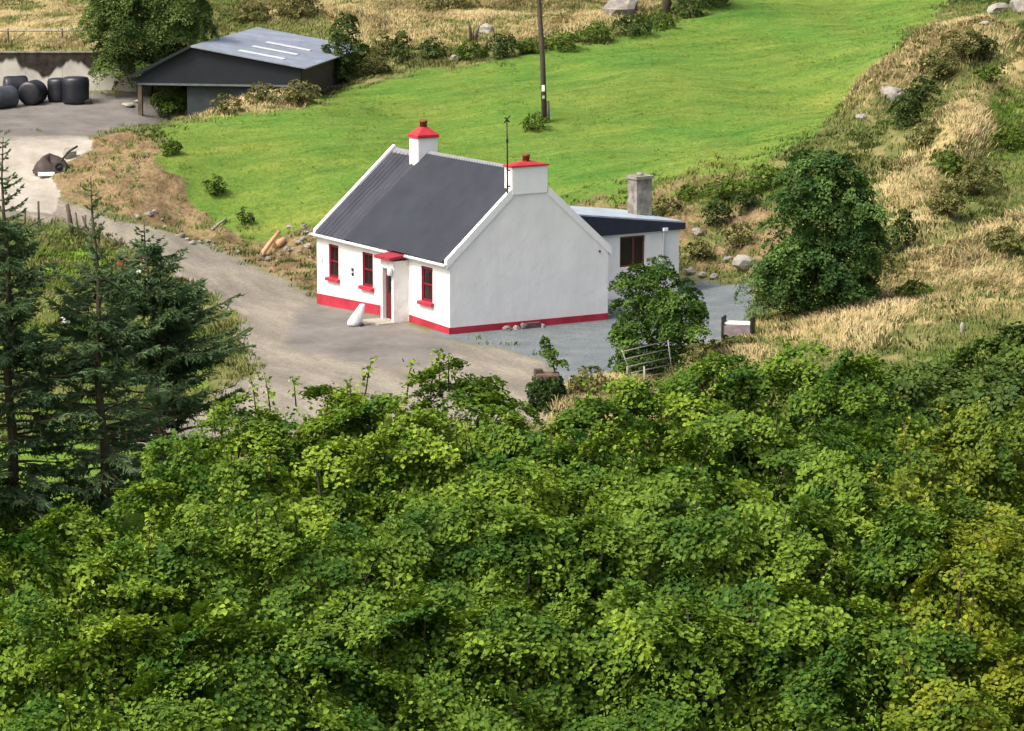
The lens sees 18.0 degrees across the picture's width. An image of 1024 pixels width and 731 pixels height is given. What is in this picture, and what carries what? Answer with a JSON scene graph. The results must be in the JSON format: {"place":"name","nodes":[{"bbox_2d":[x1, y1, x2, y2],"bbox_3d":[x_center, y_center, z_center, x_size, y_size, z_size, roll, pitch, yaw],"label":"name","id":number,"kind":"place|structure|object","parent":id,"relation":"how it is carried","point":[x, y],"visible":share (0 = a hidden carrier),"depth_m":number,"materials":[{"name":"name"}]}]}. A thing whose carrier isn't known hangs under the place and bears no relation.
{"place":"outdoors","nodes":[
{"label":"outdoors","id":0,"kind":"place"},
{"bbox_2d":[0,135,94,203],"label":"concrete path","id":1,"kind":"structure","parent":0,"point":[25,154],"depth_m":147.03,"materials":[{"name":"beige concrete"}]},
{"bbox_2d":[32,145,77,173],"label":"covered heap","id":2,"kind":"object","parent":1,"relation":"on","point":[46,162],"visible":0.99,"depth_m":145.56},
{"bbox_2d":[0,89,169,138],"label":"silage yard","id":3,"kind":"structure","parent":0,"point":[101,113],"depth_m":157.02,"materials":[{"name":"grey concrete"}]},
{"bbox_2d":[0,85,18,108],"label":"silage bale","id":4,"kind":"object","parent":3,"relation":"on","point":[9,96],"visible":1,"depth_m":158.40},
{"bbox_2d":[3,75,27,89],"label":"silage bale","id":5,"kind":"object","parent":3,"relation":"on","point":[16,82],"visible":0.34,"depth_m":161.45},
{"bbox_2d":[18,80,47,105],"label":"silage bale","id":6,"kind":"object","parent":3,"relation":"on","point":[33,92],"visible":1,"depth_m":159.20},
{"bbox_2d":[47,78,62,101],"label":"silage bale","id":7,"kind":"object","parent":3,"relation":"on","point":[54,89],"visible":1,"depth_m":159.79},
{"bbox_2d":[62,76,88,103],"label":"silage bale","id":8,"kind":"object","parent":3,"relation":"on","point":[75,89],"visible":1,"depth_m":159.14},
{"bbox_2d":[0,199,550,442],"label":"road","id":9,"kind":"structure","parent":0,"point":[295,332],"depth_m":118.21,"materials":[{"name":"grey asphalt"}]},
{"bbox_2d":[347,304,364,326],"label":"sack","id":10,"kind":"object","parent":9,"relation":"on","point":[356,318],"visible":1,"depth_m":121.54,"materials":[{"name":"plastic"}]},
{"bbox_2d":[49,130,789,296],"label":"earth bank","id":11,"kind":"structure","parent":0,"point":[161,203],"depth_m":142.72,"materials":[{"name":"brown soil"}]},
{"bbox_2d":[260,230,280,253],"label":"log","id":12,"kind":"object","parent":11,"relation":"on","point":[270,242],"visible":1,"depth_m":139.70,"materials":[{"name":"beige wood"}]},
{"bbox_2d":[652,197,682,215],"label":"shrub","id":13,"kind":"object","parent":11,"relation":"on","point":[658,205],"visible":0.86,"depth_m":139.43,"materials":[{"name":"green plant"}]},
{"bbox_2d":[675,184,705,200],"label":"shrub","id":14,"kind":"object","parent":11,"relation":"on","point":[685,194],"visible":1,"depth_m":140.38,"materials":[{"name":"green plant"}]},
{"bbox_2d":[682,239,714,259],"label":"shrub","id":15,"kind":"object","parent":11,"relation":"on","point":[704,248],"visible":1,"depth_m":135.34,"materials":[{"name":"green plant"}]},
{"bbox_2d":[701,197,732,225],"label":"shrub","id":16,"kind":"object","parent":11,"relation":"on","point":[713,204],"visible":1,"depth_m":138.10,"materials":[{"name":"green plant"}]},
{"bbox_2d":[700,176,746,199],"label":"shrub","id":17,"kind":"object","parent":11,"relation":"on","point":[722,189],"visible":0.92,"depth_m":139.62,"materials":[{"name":"green plant"}]},
{"bbox_2d":[721,221,755,247],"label":"shrub","id":18,"kind":"object","parent":11,"relation":"on","point":[730,236],"visible":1,"depth_m":135.41,"materials":[{"name":"green plant"}]},
{"bbox_2d":[732,255,753,271],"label":"rock","id":19,"kind":"object","parent":11,"relation":"on","point":[740,262],"visible":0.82,"depth_m":133.25,"materials":[{"name":"stone"}]},
{"bbox_2d":[732,184,763,215],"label":"shrub","id":20,"kind":"object","parent":11,"relation":"on","point":[745,197],"visible":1,"depth_m":138.44,"materials":[{"name":"green plant"}]},
{"bbox_2d":[0,0,1023,730],"bbox_3d":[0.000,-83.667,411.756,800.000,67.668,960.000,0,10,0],"label":"ground","id":21,"kind":"structure","parent":0,"point":[884,150],"depth_m":137.75,"materials":[{"name":"beige plant"}]},
{"bbox_2d":[0,382,12,505],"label":"spruce tree","id":22,"kind":"object","parent":21,"relation":"on","point":[5,473],"visible":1,"depth_m":86.30,"materials":[{"name":"green plant"}]},
{"bbox_2d":[0,480,52,538],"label":"shrub","id":23,"kind":"object","parent":21,"relation":"on","point":[24,518],"visible":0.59,"depth_m":87.47,"materials":[{"name":"green plant"}]},
{"bbox_2d":[0,28,81,42],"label":"rail fence","id":24,"kind":"object","parent":21,"relation":"on","point":[8,30],"visible":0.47,"depth_m":167.99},
{"bbox_2d":[0,137,104,537],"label":"spruce tree","id":25,"kind":"object","parent":21,"relation":"on","point":[16,342],"visible":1,"depth_m":86.95,"materials":[{"name":"green plant"}]},
{"bbox_2d":[0,51,136,91],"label":"retaining wall","id":26,"kind":"structure","parent":21,"relation":"on","point":[43,66],"depth_m":162.99,"materials":[{"name":"concrete"}]},
{"bbox_2d":[18,478,132,533],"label":"shrub","id":27,"kind":"object","parent":21,"relation":"on","point":[83,484],"visible":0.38,"depth_m":88.44,"materials":[{"name":"green plant"}]},
{"bbox_2d":[28,176,183,515],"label":"spruce tree","id":28,"kind":"object","parent":21,"relation":"on","point":[109,327],"visible":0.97,"depth_m":88.11,"materials":[{"name":"green plant"}]},
{"bbox_2d":[0,501,224,730],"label":"broadleaf tree","id":29,"kind":"object","parent":21,"relation":"on","point":[78,657],"visible":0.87,"depth_m":47.04,"materials":[{"name":"green plant"}]},
{"bbox_2d":[20,222,265,506],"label":"spruce tree","id":30,"kind":"object","parent":21,"relation":"on","point":[169,307],"visible":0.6,"depth_m":91.72,"materials":[{"name":"green plant"}]},
{"bbox_2d":[73,0,219,95],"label":"bush","id":31,"kind":"object","parent":21,"relation":"on","point":[164,41],"visible":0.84,"depth_m":160.68,"materials":[{"name":"green plant"}]},
{"bbox_2d":[110,449,213,512],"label":"shrub","id":32,"kind":"object","parent":21,"relation":"on","point":[162,458],"visible":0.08,"depth_m":91.58,"materials":[{"name":"green plant"}]},
{"bbox_2d":[148,85,186,118],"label":"shrub","id":33,"kind":"object","parent":21,"relation":"on","point":[164,104],"visible":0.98,"depth_m":159.53,"materials":[{"name":"green plant"}]},
{"bbox_2d":[130,27,359,116],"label":"shed","id":34,"kind":"structure","parent":21,"relation":"on","point":[237,65],"depth_m":158.19,"materials":[{"name":"grey metal"}]},
{"bbox_2d":[230,0,271,21],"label":"shrub","id":35,"kind":"object","parent":21,"relation":"on","point":[252,14],"visible":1,"depth_m":176.47,"materials":[{"name":"green plant"}]},
{"bbox_2d":[102,371,417,718],"bbox_3d":[-4.329,5.818,56.912,5.663,11.064,7.014,0,10,0],"label":"broadleaf tree","id":36,"kind":"object","parent":21,"relation":"on","point":[237,486],"visible":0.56,"depth_m":55.74,"materials":[{"name":"green plant"}]},
{"bbox_2d":[242,81,280,103],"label":"shrub","id":37,"kind":"object","parent":21,"relation":"on","point":[262,94],"visible":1,"depth_m":154.31,"materials":[{"name":"green plant"}]},
{"bbox_2d":[110,494,422,730],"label":"broadleaf tree","id":38,"kind":"object","parent":21,"relation":"on","point":[293,636],"visible":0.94,"depth_m":46.48,"materials":[{"name":"green plant"}]},
{"bbox_2d":[271,0,323,19],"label":"shrub","id":39,"kind":"object","parent":21,"relation":"on","point":[308,6],"visible":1,"depth_m":177.21,"materials":[{"name":"green plant"}]},
{"bbox_2d":[274,79,321,105],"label":"shrub","id":40,"kind":"object","parent":21,"relation":"on","point":[296,95],"visible":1,"depth_m":154.48,"materials":[{"name":"green plant"}]},
{"bbox_2d":[320,13,371,83],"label":"bush","id":41,"kind":"object","parent":21,"relation":"on","point":[339,39],"visible":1,"depth_m":164.27,"materials":[{"name":"green plant"}]},
{"bbox_2d":[353,49,390,73],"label":"shrub","id":42,"kind":"object","parent":21,"relation":"on","point":[372,60],"visible":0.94,"depth_m":165.99,"materials":[{"name":"green plant"}]},
{"bbox_2d":[372,32,396,56],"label":"shrub","id":43,"kind":"object","parent":21,"relation":"on","point":[382,48],"visible":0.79,"depth_m":169.04,"materials":[{"name":"green plant"}]},
{"bbox_2d":[390,30,412,62],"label":"shrub","id":44,"kind":"object","parent":21,"relation":"on","point":[397,45],"visible":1,"depth_m":167.68,"materials":[{"name":"green plant"}]},
{"bbox_2d":[268,348,587,730],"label":"broadleaf tree","id":45,"kind":"object","parent":21,"relation":"on","point":[422,456],"visible":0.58,"depth_m":56.07,"materials":[{"name":"green plant"}]},
{"bbox_2d":[417,36,447,58],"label":"shrub","id":46,"kind":"object","parent":21,"relation":"on","point":[432,51],"visible":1,"depth_m":167.05,"materials":[{"name":"green plant"}]},
{"bbox_2d":[416,0,481,12],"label":"shrub","id":47,"kind":"object","parent":21,"relation":"on","point":[444,8],"visible":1,"depth_m":178.71,"materials":[{"name":"green plant"}]},
{"bbox_2d":[300,481,624,730],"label":"broadleaf tree","id":48,"kind":"object","parent":21,"relation":"on","point":[432,605],"visible":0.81,"depth_m":47.47,"materials":[{"name":"green plant"}]},
{"bbox_2d":[453,39,488,59],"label":"shrub","id":49,"kind":"object","parent":21,"relation":"on","point":[460,48],"visible":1,"depth_m":166.32,"materials":[{"name":"green plant"}]},
{"bbox_2d":[311,115,685,334],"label":"cottage","id":50,"kind":"structure","parent":21,"relation":"on","point":[422,231],"depth_m":122.53,"materials":[{"name":"white paint"}]},
{"bbox_2d":[325,244,339,282],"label":"window","id":51,"kind":"structure","parent":50,"relation":"in","point":[333,276],"depth_m":127.28,"materials":[{"name":"red paint"}]},
{"bbox_2d":[358,252,374,291],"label":"window","id":52,"kind":"structure","parent":50,"relation":"in","point":[367,285],"depth_m":125.00,"materials":[{"name":"red paint"}]},
{"bbox_2d":[417,266,433,306],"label":"window","id":53,"kind":"structure","parent":50,"relation":"in","point":[426,272],"depth_m":121.19,"materials":[{"name":"red paint"}]},
{"bbox_2d":[620,235,643,266],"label":"window","id":54,"kind":"structure","parent":50,"relation":"in","point":[631,247],"depth_m":129.35,"materials":[{"name":"black glass"}]},
{"bbox_2d":[484,32,523,59],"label":"shrub","id":55,"kind":"object","parent":21,"relation":"on","point":[501,45],"visible":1,"depth_m":165.92,"materials":[{"name":"green plant"}]},
{"bbox_2d":[0,0,1023,428],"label":"dry grass","id":56,"kind":"structure","parent":21,"relation":"on","point":[978,270],"depth_m":139.24,"materials":[{"name":"beige plant"}]},
{"bbox_2d":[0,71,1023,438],"bbox_3d":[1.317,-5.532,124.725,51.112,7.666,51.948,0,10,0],"label":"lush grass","id":57,"kind":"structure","parent":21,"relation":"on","point":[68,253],"depth_m":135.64,"materials":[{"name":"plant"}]},
{"bbox_2d":[525,335,569,412],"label":"shrub","id":58,"kind":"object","parent":21,"relation":"on","point":[542,386],"depth_m":106.03,"materials":[{"name":"green plant"}]},
{"bbox_2d":[568,365,613,394],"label":"shrub","id":59,"kind":"object","parent":21,"relation":"on","point":[583,372],"visible":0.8,"depth_m":106.44,"materials":[{"name":"green plant"}]},
{"bbox_2d":[576,21,612,43],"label":"shrub","id":60,"kind":"object","parent":21,"relation":"on","point":[601,30],"visible":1,"depth_m":168.93,"materials":[{"name":"green plant"}]},
{"bbox_2d":[602,0,638,15],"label":"rock","id":61,"kind":"object","parent":21,"relation":"on","point":[616,7],"visible":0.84,"depth_m":175.07,"materials":[{"name":"grey stone"}]},
{"bbox_2d":[504,367,778,715],"bbox_3d":[2.250,5.720,58.468,4.968,11.052,6.405,0,10,0],"label":"broadleaf tree","id":62,"kind":"object","parent":21,"relation":"on","point":[581,461],"visible":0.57,"depth_m":56.77,"materials":[{"name":"green plant"}]},
{"bbox_2d":[621,340,672,380],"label":"farm gate","id":63,"kind":"structure","parent":21,"relation":"on","point":[622,351],"depth_m":109.31,"materials":[{"name":"grey metal"}]},
{"bbox_2d":[485,473,811,730],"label":"broadleaf tree","id":64,"kind":"object","parent":21,"relation":"on","point":[661,615],"visible":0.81,"depth_m":47.31,"materials":[{"name":"green plant"}]},
{"bbox_2d":[607,254,712,378],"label":"garden shrub","id":65,"kind":"object","parent":21,"relation":"on","point":[665,314],"visible":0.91,"depth_m":110.44,"materials":[{"name":"green plant"}]},
{"bbox_2d":[669,341,733,386],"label":"shrub","id":66,"kind":"object","parent":21,"relation":"on","point":[700,349],"visible":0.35,"depth_m":107.55,"materials":[{"name":"green plant"}]},
{"bbox_2d":[708,334,759,349],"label":"shrub","id":67,"kind":"object","parent":21,"relation":"on","point":[737,339],"visible":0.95,"depth_m":112.24,"materials":[{"name":"green plant"}]},
{"bbox_2d":[733,258,790,319],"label":"willow bush","id":68,"kind":"object","parent":21,"relation":"on","point":[753,309],"visible":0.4,"depth_m":119.20,"materials":[{"name":"green plant"}]},
{"bbox_2d":[747,164,788,190],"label":"shrub","id":69,"kind":"object","parent":21,"relation":"on","point":[769,179],"visible":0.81,"depth_m":139.64,"materials":[{"name":"green plant"}]},
{"bbox_2d":[656,337,943,705],"bbox_3d":[5.414,5.389,60.761,5.505,11.340,7.466,0,10,0],"label":"broadleaf tree","id":70,"kind":"object","parent":21,"relation":"on","point":[782,445],"visible":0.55,"depth_m":60.29,"materials":[{"name":"green plant"}]},
{"bbox_2d":[749,147,894,314],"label":"broadleaf tree","id":71,"kind":"object","parent":21,"relation":"on","point":[811,255],"visible":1,"depth_m":116.87,"materials":[{"name":"green plant"}]},
{"bbox_2d":[682,447,995,730],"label":"broadleaf tree","id":72,"kind":"object","parent":21,"relation":"on","point":[820,625],"visible":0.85,"depth_m":47.28,"materials":[{"name":"green plant"}]},
{"bbox_2d":[864,239,897,271],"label":"shrub","id":73,"kind":"object","parent":21,"relation":"on","point":[887,264],"visible":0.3,"depth_m":123.27,"materials":[{"name":"green plant"}]},
{"bbox_2d":[879,86,904,101],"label":"rock","id":74,"kind":"object","parent":21,"relation":"on","point":[891,91],"visible":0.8,"depth_m":147.41,"materials":[{"name":"grey stone"}]},
{"bbox_2d":[884,208,918,251],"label":"shrub","id":75,"kind":"object","parent":21,"relation":"on","point":[906,217],"visible":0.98,"depth_m":125.85,"materials":[{"name":"green plant"}]},
{"bbox_2d":[885,88,922,127],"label":"shrub","id":76,"kind":"object","parent":21,"relation":"on","point":[913,107],"visible":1,"depth_m":143.30,"materials":[{"name":"green plant"}]},
{"bbox_2d":[895,279,933,296],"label":"shrub","id":77,"kind":"object","parent":21,"relation":"on","point":[913,286],"visible":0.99,"depth_m":118.64,"materials":[{"name":"green plant"}]},
{"bbox_2d":[905,120,941,151],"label":"shrub","id":78,"kind":"object","parent":21,"relation":"on","point":[922,135],"visible":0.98,"depth_m":139.30,"materials":[{"name":"green plant"}]},
{"bbox_2d":[906,74,941,101],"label":"shrub","id":79,"kind":"object","parent":21,"relation":"on","point":[922,93],"visible":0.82,"depth_m":147.38,"materials":[{"name":"green plant"}]},
{"bbox_2d":[832,396,1023,730],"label":"broadleaf tree","id":80,"kind":"object","parent":21,"relation":"on","point":[984,465],"visible":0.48,"depth_m":54.98,"materials":[{"name":"green plant"}]},
{"bbox_2d":[850,321,1023,513],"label":"broadleaf tree","id":81,"kind":"object","parent":21,"relation":"on","point":[957,387],"visible":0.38,"depth_m":62.94,"materials":[{"name":"green plant"}]},
{"bbox_2d":[918,47,959,78],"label":"shrub","id":82,"kind":"object","parent":21,"relation":"on","point":[933,64],"visible":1,"depth_m":151.90,"materials":[{"name":"green plant"}]},
{"bbox_2d":[924,150,964,179],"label":"shrub","id":83,"kind":"object","parent":21,"relation":"on","point":[950,164],"visible":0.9,"depth_m":135.48,"materials":[{"name":"green plant"}]},
{"bbox_2d":[926,181,965,215],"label":"shrub","id":84,"kind":"object","parent":21,"relation":"on","point":[949,195],"visible":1,"depth_m":128.66,"materials":[{"name":"green plant"}]},
{"bbox_2d":[870,517,1023,730],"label":"broadleaf tree","id":85,"kind":"object","parent":21,"relation":"on","point":[997,663],"visible":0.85,"depth_m":47.49,"materials":[{"name":"green plant"}]},
{"bbox_2d":[938,23,985,59],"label":"shrub","id":86,"kind":"object","parent":21,"relation":"on","point":[964,47],"visible":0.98,"depth_m":153.24,"materials":[{"name":"green plant"}]},
{"bbox_2d":[947,157,1003,195],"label":"shrub","id":87,"kind":"object","parent":21,"relation":"on","point":[977,183],"visible":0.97,"depth_m":133.42,"materials":[{"name":"green plant"}]},
{"bbox_2d":[970,35,1001,59],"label":"shrub","id":88,"kind":"object","parent":21,"relation":"on","point":[982,51],"visible":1,"depth_m":153.75,"materials":[{"name":"green plant"}]},
{"bbox_2d":[973,63,1005,82],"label":"shrub","id":89,"kind":"object","parent":21,"relation":"on","point":[992,71],"visible":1,"depth_m":145.37,"materials":[{"name":"green plant"}]},
{"bbox_2d":[987,3,1009,13],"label":"rock","id":90,"kind":"object","parent":21,"relation":"on","point":[995,7],"visible":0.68,"depth_m":167.77,"materials":[{"name":"stone"}]},
{"bbox_2d":[984,225,1023,252],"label":"shrub","id":91,"kind":"object","parent":21,"relation":"on","point":[1011,235],"visible":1,"depth_m":123.68,"materials":[{"name":"green plant"}]},
{"bbox_2d":[989,123,1023,151],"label":"shrub","id":92,"kind":"object","parent":21,"relation":"on","point":[1006,137],"visible":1,"depth_m":139.33,"materials":[{"name":"green plant"}]},
{"bbox_2d":[1009,0,1023,12],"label":"rock","id":93,"kind":"object","parent":21,"relation":"on","point":[1017,6],"visible":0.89,"depth_m":164.58,"materials":[{"name":"grey stone"}]},
{"bbox_2d":[150,0,948,239],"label":"field","id":94,"kind":"structure","parent":0,"point":[311,182],"depth_m":155.77,"materials":[{"name":"green plant"}]},
{"bbox_2d":[158,138,182,155],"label":"shrub","id":95,"kind":"object","parent":94,"relation":"on","point":[168,145],"visible":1,"depth_m":146.22,"materials":[{"name":"green plant"}]},
{"bbox_2d":[201,173,227,195],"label":"shrub","id":96,"kind":"object","parent":94,"relation":"on","point":[216,186],"visible":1,"depth_m":144.42,"materials":[{"name":"green plant"}]},
{"bbox_2d":[209,93,243,113],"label":"shrub","id":97,"kind":"object","parent":94,"relation":"on","point":[226,105],"visible":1,"depth_m":152.96,"materials":[{"name":"green plant"}]},
{"bbox_2d":[235,206,255,224],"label":"shrub","id":98,"kind":"object","parent":94,"relation":"on","point":[250,215],"visible":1,"depth_m":142.46,"materials":[{"name":"green plant"}]},
{"bbox_2d":[516,38,539,53],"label":"shrub","id":99,"kind":"object","parent":94,"relation":"on","point":[528,45],"visible":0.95,"depth_m":166.49,"materials":[{"name":"green plant"}]},
{"bbox_2d":[520,111,549,131],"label":"shrub","id":100,"kind":"object","parent":94,"relation":"on","point":[540,122],"visible":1,"depth_m":152.88,"materials":[{"name":"green plant"}]},
{"bbox_2d":[537,0,549,122],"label":"utility pole","id":101,"kind":"object","parent":94,"relation":"on","point":[545,107],"visible":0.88,"depth_m":153.55,"materials":[{"name":"brown wood"}]},
{"bbox_2d":[538,30,584,51],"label":"shrub","id":102,"kind":"object","parent":94,"relation":"on","point":[558,42],"visible":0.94,"depth_m":167.10,"materials":[{"name":"green plant"}]},
{"bbox_2d":[611,13,652,36],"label":"shrub","id":103,"kind":"object","parent":94,"relation":"on","point":[630,25],"visible":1,"depth_m":169.87,"materials":[{"name":"green plant"}]},
{"bbox_2d":[644,11,679,30],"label":"shrub","id":104,"kind":"object","parent":94,"relation":"on","point":[663,14],"visible":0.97,"depth_m":171.25,"materials":[{"name":"green plant"}]},
{"bbox_2d":[670,0,710,17],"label":"shrub","id":105,"kind":"object","parent":94,"relation":"on","point":[695,9],"visible":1,"depth_m":173.70,"materials":[{"name":"green plant"}]},
{"bbox_2d":[428,276,753,388],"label":"gravel drive","id":106,"kind":"structure","parent":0,"point":[579,344],"depth_m":119.64,"materials":[{"name":"grey gravel"}]},
{"bbox_2d":[721,315,754,340],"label":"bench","id":107,"kind":"object","parent":106,"relation":"on","point":[726,330],"visible":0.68,"depth_m":116.87,"materials":[{"name":"metal"}]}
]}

